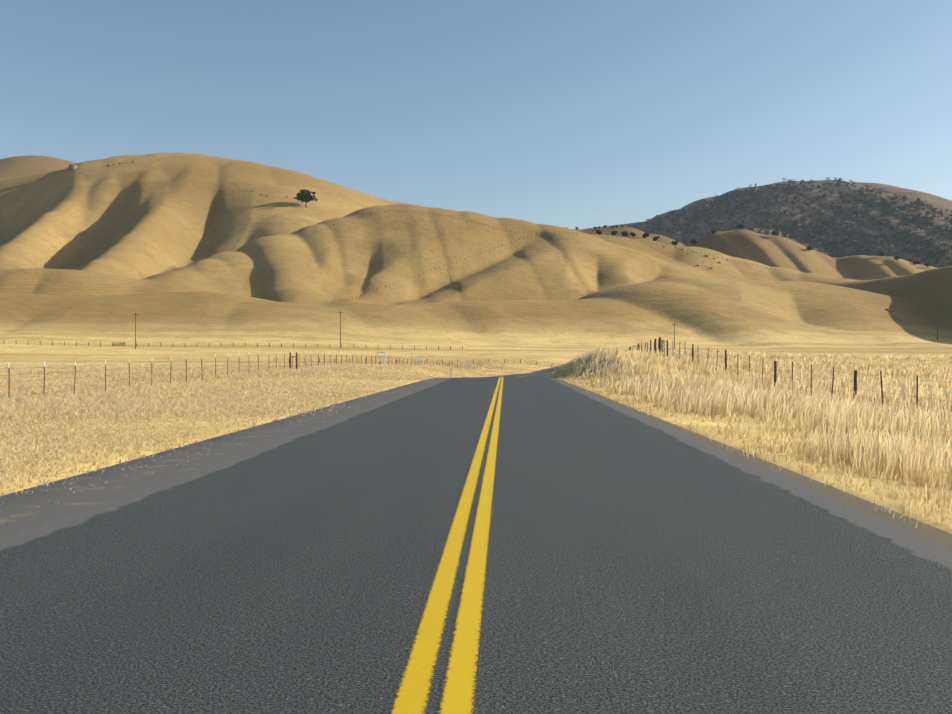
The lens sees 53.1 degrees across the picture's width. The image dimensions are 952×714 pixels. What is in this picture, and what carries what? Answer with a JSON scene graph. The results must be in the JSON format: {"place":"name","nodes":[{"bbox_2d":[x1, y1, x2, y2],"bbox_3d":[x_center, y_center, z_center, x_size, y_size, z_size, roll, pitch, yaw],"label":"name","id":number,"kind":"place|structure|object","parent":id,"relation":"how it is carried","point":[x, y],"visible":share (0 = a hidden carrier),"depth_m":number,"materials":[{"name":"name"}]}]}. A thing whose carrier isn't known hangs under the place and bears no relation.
{"place":"outdoors","nodes":[
{"label":"outdoors","id":0,"kind":"place"},
{"bbox_2d":[0,354,951,713],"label":"road asphalt","id":1,"kind":"structure","parent":0,"point":[640,562],"depth_m":6.07,"materials":[{"name":"grey asphalt"}]},
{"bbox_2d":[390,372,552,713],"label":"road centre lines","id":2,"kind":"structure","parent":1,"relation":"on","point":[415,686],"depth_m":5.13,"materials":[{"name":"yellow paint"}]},
{"bbox_2d":[0,153,951,533],"bbox_3d":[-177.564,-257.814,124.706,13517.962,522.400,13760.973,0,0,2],"label":"terrain","id":3,"kind":"structure","parent":0,"point":[182,257],"depth_m":630.49,"materials":[{"name":"beige soil"}]},
{"bbox_2d":[69,164,77,169],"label":"hilltop water tank","id":4,"kind":"object","parent":3,"relation":"on","point":[72,166],"visible":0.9,"depth_m":996.88,"materials":[{"name":"white metal"}]},
{"bbox_2d":[132,313,138,348],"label":"utility pole","id":5,"kind":"object","parent":3,"relation":"on","point":[135,314],"visible":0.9,"depth_m":302.74,"materials":[{"name":"brown wood"}]},
{"bbox_2d":[7,352,477,398],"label":"fence posts","id":6,"kind":"object","parent":3,"relation":"on","point":[44,368],"visible":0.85,"depth_m":56.96,"materials":[{"name":"brown wood"}]},
{"bbox_2d":[0,354,479,396],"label":"fence wires","id":7,"kind":"object","parent":6,"relation":"attached to","point":[182,373],"visible":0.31,"depth_m":49.54,"materials":[{"name":"grey metal"}]},
{"bbox_2d":[52,341,520,363],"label":"fence posts","id":8,"kind":"object","parent":3,"relation":"on","point":[305,346],"visible":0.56,"depth_m":315.44,"materials":[{"name":"brown wood"}]},
{"bbox_2d":[33,341,555,364],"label":"fence wires","id":9,"kind":"object","parent":8,"relation":"attached to","point":[329,346],"visible":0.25,"depth_m":247.68,"materials":[{"name":"grey metal"}]},
{"bbox_2d":[289,352,297,368],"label":"fence post brace","id":10,"kind":"object","parent":3,"relation":"on","point":[290,356],"visible":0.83,"depth_m":81.83,"materials":[{"name":"brown wood"}]},
{"bbox_2d":[294,189,317,207],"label":"tree","id":11,"kind":"object","parent":3,"relation":"on","point":[303,197],"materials":[{"name":"green plant"}]},
{"bbox_2d":[337,311,343,347],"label":"utility pole","id":12,"kind":"object","parent":3,"relation":"on","point":[340,312],"visible":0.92,"depth_m":316.92,"materials":[{"name":"brown wood"}]},
{"bbox_2d":[377,352,384,363],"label":"gate","id":13,"kind":"structure","parent":3,"relation":"on","point":[380,356],"depth_m":122.39,"materials":[{"name":"white paint"}]},
{"bbox_2d":[0,345,951,527],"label":"dry grass","id":14,"kind":"structure","parent":3,"relation":"on","point":[705,397],"depth_m":30.49,"materials":[{"name":"beige plant"}]},
{"bbox_2d":[329,211,766,297],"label":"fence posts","id":15,"kind":"object","parent":3,"relation":"on","point":[523,238],"visible":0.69,"depth_m":769.42,"materials":[{"name":"brown wood"}]},
{"bbox_2d":[654,337,664,355],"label":"fence posts","id":16,"kind":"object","parent":3,"relation":"on","point":[660,344],"depth_m":82.24,"materials":[{"name":"grey paint"}]},
{"bbox_2d":[617,340,917,408],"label":"fence posts","id":17,"kind":"object","parent":3,"relation":"on","point":[855,376],"visible":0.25,"depth_m":46.74,"materials":[{"name":"brown wood"}]},
{"bbox_2d":[631,342,948,409],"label":"fence wires","id":18,"kind":"object","parent":17,"relation":"attached to","point":[812,375],"visible":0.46,"depth_m":40.14,"materials":[{"name":"grey metal"}]},
{"bbox_2d":[663,246,893,311],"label":"ridge outcrop rocks","id":19,"kind":"object","parent":3,"relation":"on","point":[728,259],"visible":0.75,"depth_m":830.93,"materials":[{"name":"stone"}]},
{"bbox_2d":[645,177,951,267],"bbox_3d":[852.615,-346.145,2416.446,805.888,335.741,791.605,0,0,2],"label":"mountain oak crowns","id":20,"kind":"object","parent":3,"relation":"on","point":[910,242],"visible":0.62,"depth_m":2376.98,"materials":[{"name":"green plant"}]},
{"bbox_2d":[664,185,951,266],"bbox_3d":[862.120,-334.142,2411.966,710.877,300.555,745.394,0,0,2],"label":"mountain boulders","id":21,"kind":"object","parent":3,"relation":"on","point":[903,212],"visible":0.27,"depth_m":2373.07,"materials":[{"name":"stone"}]},
{"bbox_3d":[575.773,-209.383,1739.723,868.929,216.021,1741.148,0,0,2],"label":"oak trunks","id":22,"kind":"object","parent":3,"relation":"on","visible":0},
{"bbox_2d":[596,224,929,266],"bbox_3d":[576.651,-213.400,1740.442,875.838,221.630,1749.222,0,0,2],"label":"trees","id":23,"kind":"object","parent":22,"relation":"on","point":[645,235],"visible":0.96,"depth_m":1204.07,"materials":[{"name":"green plant"}]},
{"bbox_3d":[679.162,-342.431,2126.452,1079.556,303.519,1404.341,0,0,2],"label":"oak trunks","id":24,"kind":"object","parent":3,"relation":"on","visible":0},
{"bbox_2d":[566,181,936,229],"bbox_3d":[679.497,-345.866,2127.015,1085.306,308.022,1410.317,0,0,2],"label":"trees","id":25,"kind":"object","parent":24,"relation":"on","point":[740,192],"visible":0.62,"depth_m":2654.36,"materials":[{"name":"green plant"}]},
{"bbox_2d":[0,0,951,228],"label":"sky","id":26,"kind":"structure","parent":0,"point":[581,114],"materials":[{"name":"blue"}]}
]}

